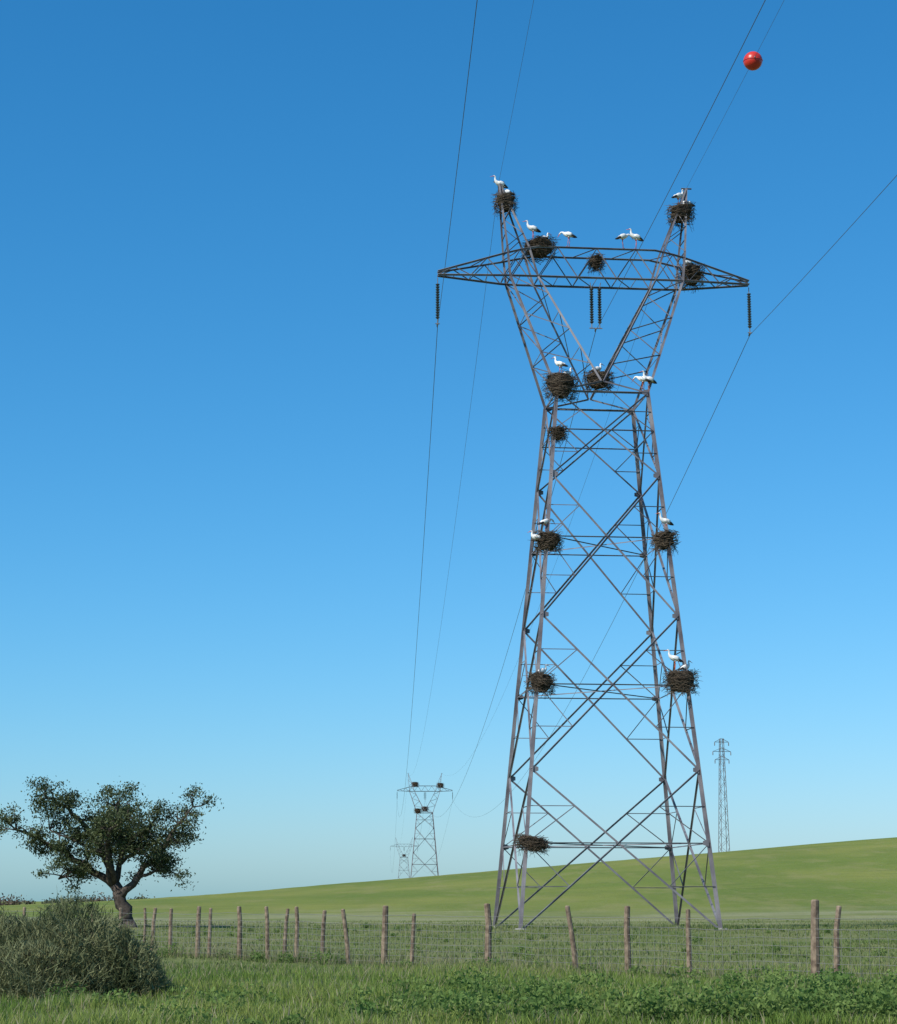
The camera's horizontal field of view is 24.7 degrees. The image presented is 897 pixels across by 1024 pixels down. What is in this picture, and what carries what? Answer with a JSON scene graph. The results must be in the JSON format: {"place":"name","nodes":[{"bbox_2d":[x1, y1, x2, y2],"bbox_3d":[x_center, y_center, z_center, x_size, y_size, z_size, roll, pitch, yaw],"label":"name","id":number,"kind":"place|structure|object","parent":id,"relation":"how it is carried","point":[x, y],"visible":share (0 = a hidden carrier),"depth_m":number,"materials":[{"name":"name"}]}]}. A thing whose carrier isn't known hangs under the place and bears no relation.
{"place":"outdoors","nodes":[
{"label":"outdoors","id":0,"kind":"place"},
{"bbox_2d":[0,837,896,1023],"bbox_3d":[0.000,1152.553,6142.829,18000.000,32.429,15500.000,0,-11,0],"label":"pasture ground","id":1,"kind":"structure","parent":0,"point":[855,879],"depth_m":181.06,"materials":[{"name":"green plant"}]},
{"bbox_2d":[0,890,154,905],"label":"distant hedgerow","id":2,"kind":"object","parent":1,"relation":"on","point":[10,901],"visible":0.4,"depth_m":417.60,"materials":[{"name":"green plant"}]},
{"bbox_2d":[0,883,176,1003],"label":"broom bush","id":3,"kind":"object","parent":1,"relation":"on","point":[44,957],"visible":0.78,"depth_m":33.05,"materials":[{"name":"green plant"}]},
{"bbox_2d":[0,774,223,927],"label":"oak tree","id":4,"kind":"object","parent":1,"relation":"on","point":[117,827],"visible":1,"depth_m":109.91,"materials":[{"name":"green plant"}]},
{"bbox_2d":[390,839,417,878],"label":"transmission tower","id":5,"kind":"structure","parent":1,"relation":"on","point":[403,856],"depth_m":1312.19,"materials":[{"name":"metal"}]},
{"bbox_2d":[397,773,452,877],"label":"transmission tower","id":6,"kind":"structure","parent":1,"relation":"on","point":[418,845],"depth_m":648.73,"materials":[{"name":"metal"}]},
{"bbox_2d":[411,781,417,787],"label":"stork nest","id":7,"kind":"object","parent":6,"relation":"on","point":[415,784],"visible":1,"depth_m":649.48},
{"bbox_2d":[414,808,421,812],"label":"stork nest","id":8,"kind":"object","parent":6,"relation":"on","point":[417,810],"visible":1,"depth_m":646.10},
{"bbox_2d":[421,806,428,811],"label":"stork nest","id":9,"kind":"object","parent":6,"relation":"on","point":[425,808],"visible":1,"depth_m":648.20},
{"bbox_2d":[436,783,443,787],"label":"stork nest","id":10,"kind":"object","parent":6,"relation":"on","point":[439,784],"visible":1,"depth_m":649.66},
{"bbox_2d":[4,899,896,981],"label":"wire fence","id":11,"kind":"object","parent":1,"relation":"on","point":[815,946],"visible":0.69,"depth_m":47.86,"materials":[{"name":"grey"}]},
{"bbox_2d":[7,918,896,971],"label":"pasture grass","id":12,"kind":"structure","parent":1,"relation":"on","point":[798,953],"depth_m":78.05,"materials":[{"name":"green plant"}]},
{"bbox_2d":[16,922,896,1023],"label":"roadside weeds","id":13,"kind":"object","parent":1,"relation":"on","point":[778,999],"visible":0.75,"depth_m":27.81,"materials":[{"name":"green plant"}]},
{"bbox_2d":[136,935,896,983],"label":"dry stalks","id":14,"kind":"object","parent":1,"relation":"on","point":[451,961],"visible":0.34,"depth_m":49.25,"materials":[{"name":"beige plant"}]},
{"bbox_2d":[435,181,751,929],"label":"transmission tower","id":15,"kind":"structure","parent":1,"relation":"on","point":[542,613],"depth_m":112.96,"materials":[{"name":"metal"}]},
{"bbox_2d":[490,175,507,187],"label":"white stork","id":16,"kind":"object","parent":15,"relation":"on","point":[503,184],"visible":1,"depth_m":114.80,"materials":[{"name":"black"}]},
{"bbox_2d":[491,189,519,217],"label":"stork nest","id":17,"kind":"object","parent":15,"relation":"on","point":[505,199],"visible":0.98,"depth_m":114.38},
{"bbox_2d":[512,832,552,857],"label":"stork nest","id":18,"kind":"object","parent":15,"relation":"on","point":[533,843],"visible":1,"depth_m":103.36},
{"bbox_2d":[529,530,541,539],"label":"white stork","id":19,"kind":"object","parent":15,"relation":"on","point":[533,535],"visible":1,"depth_m":108.16,"materials":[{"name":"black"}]},
{"bbox_2d":[520,234,560,264],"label":"stork nest","id":20,"kind":"object","parent":15,"relation":"on","point":[540,253],"visible":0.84,"depth_m":113.89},
{"bbox_2d":[523,220,540,238],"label":"white stork","id":21,"kind":"object","parent":20,"relation":"on","point":[532,228],"visible":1,"depth_m":114.31,"materials":[{"name":"black"}]},
{"bbox_2d":[523,670,557,699],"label":"stork nest","id":22,"kind":"object","parent":15,"relation":"on","point":[541,682],"visible":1,"depth_m":105.87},
{"bbox_2d":[533,664,549,673],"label":"white stork","id":23,"kind":"object","parent":15,"relation":"on","point":[543,669],"visible":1,"depth_m":106.28,"materials":[{"name":"black"}]},
{"bbox_2d":[538,519,554,529],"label":"white stork","id":24,"kind":"object","parent":15,"relation":"on","point":[545,521],"visible":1,"depth_m":108.53,"materials":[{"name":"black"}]},
{"bbox_2d":[530,529,563,555],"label":"stork nest","id":25,"kind":"object","parent":15,"relation":"on","point":[550,540],"visible":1,"depth_m":108.07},
{"bbox_2d":[545,424,570,446],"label":"stork nest","id":26,"kind":"object","parent":15,"relation":"on","point":[559,432],"visible":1,"depth_m":110.02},
{"bbox_2d":[540,368,580,404],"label":"stork nest","id":27,"kind":"object","parent":15,"relation":"on","point":[560,385],"visible":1,"depth_m":110.61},
{"bbox_2d":[551,356,567,371],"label":"white stork","id":28,"kind":"object","parent":27,"relation":"on","point":[559,363],"visible":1,"depth_m":111.20,"materials":[{"name":"black"}]},
{"bbox_2d":[557,232,576,246],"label":"white stork","id":29,"kind":"object","parent":15,"relation":"on","point":[568,234],"visible":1,"depth_m":113.71,"materials":[{"name":"black"}]},
{"bbox_2d":[584,253,607,274],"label":"stork nest","id":30,"kind":"object","parent":15,"relation":"on","point":[595,263],"visible":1,"depth_m":114.41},
{"bbox_2d":[582,370,616,396],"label":"stork nest","id":31,"kind":"object","parent":15,"relation":"on","point":[592,377],"visible":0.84,"depth_m":112.61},
{"bbox_2d":[589,363,602,371],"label":"white stork","id":32,"kind":"object","parent":31,"relation":"on","point":[598,368],"visible":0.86,"depth_m":112.96,"materials":[{"name":"black"}]},
{"bbox_2d":[615,234,633,243],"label":"white stork","id":33,"kind":"object","parent":15,"relation":"on","point":[623,236],"visible":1,"depth_m":114.00,"materials":[{"name":"black"}]},
{"bbox_2d":[626,228,642,248],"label":"white stork","id":34,"kind":"object","parent":15,"relation":"on","point":[636,237],"visible":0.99,"depth_m":114.11,"materials":[{"name":"black"}]},
{"bbox_2d":[631,376,650,385],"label":"white stork","id":35,"kind":"object","parent":15,"relation":"on","point":[642,379],"visible":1,"depth_m":111.34,"materials":[{"name":"black"}]},
{"bbox_2d":[390,0,896,871],"bbox_3d":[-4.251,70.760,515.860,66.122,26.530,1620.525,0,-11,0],"label":"power line","id":36,"kind":"object","parent":15,"relation":"attached to","point":[582,380],"visible":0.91,"depth_m":119.17,"materials":[{"name":"grey metal"}]},
{"bbox_2d":[743,51,762,70],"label":"aerial marker ball","id":37,"kind":"object","parent":36,"relation":"attached to","point":[752,60],"visible":1,"depth_m":94.57,"materials":[{"name":"plastic"}]},
{"bbox_2d":[641,371,656,385],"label":"white stork","id":38,"kind":"object","parent":15,"relation":"on","point":[652,380],"visible":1,"depth_m":111.45,"materials":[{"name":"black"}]},
{"bbox_2d":[648,528,679,555],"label":"stork nest","id":39,"kind":"object","parent":15,"relation":"on","point":[664,538],"visible":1,"depth_m":108.83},
{"bbox_2d":[656,512,673,524],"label":"white stork","id":40,"kind":"object","parent":15,"relation":"on","point":[665,520],"visible":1,"depth_m":109.27,"materials":[{"name":"black"}]},
{"bbox_2d":[665,649,682,669],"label":"white stork","id":41,"kind":"object","parent":15,"relation":"on","point":[674,658],"visible":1,"depth_m":107.08,"materials":[{"name":"black"}]},
{"bbox_2d":[671,189,682,203],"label":"white stork","id":42,"kind":"object","parent":15,"relation":"on","point":[678,195],"visible":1,"depth_m":115.75,"materials":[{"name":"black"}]},
{"bbox_2d":[661,668,699,697],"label":"stork nest","id":43,"kind":"object","parent":15,"relation":"on","point":[681,681],"visible":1,"depth_m":106.59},
{"bbox_2d":[665,201,697,230],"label":"stork nest","id":44,"kind":"object","parent":15,"relation":"on","point":[681,210],"visible":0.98,"depth_m":115.29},
{"bbox_2d":[678,660,691,669],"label":"white stork","id":45,"kind":"object","parent":15,"relation":"on","point":[682,667],"visible":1,"depth_m":107.14,"materials":[{"name":"black"}]},
{"bbox_2d":[675,263,706,292],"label":"stork nest","id":46,"kind":"object","parent":15,"relation":"on","point":[691,270],"visible":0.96,"depth_m":114.57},
{"bbox_2d":[712,738,730,851],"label":"lattice mast","id":47,"kind":"object","parent":1,"relation":"on","point":[720,751],"visible":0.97,"depth_m":347.23,"materials":[{"name":"metal"}]},
{"bbox_2d":[0,954,896,1023],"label":"verge grass","id":48,"kind":"structure","parent":0,"point":[302,991],"depth_m":31.73,"materials":[{"name":"green plant"}]},
{"bbox_2d":[0,0,896,900],"label":"sky","id":49,"kind":"structure","parent":0,"point":[225,225],"materials":[{"name":"blue"}]}
]}

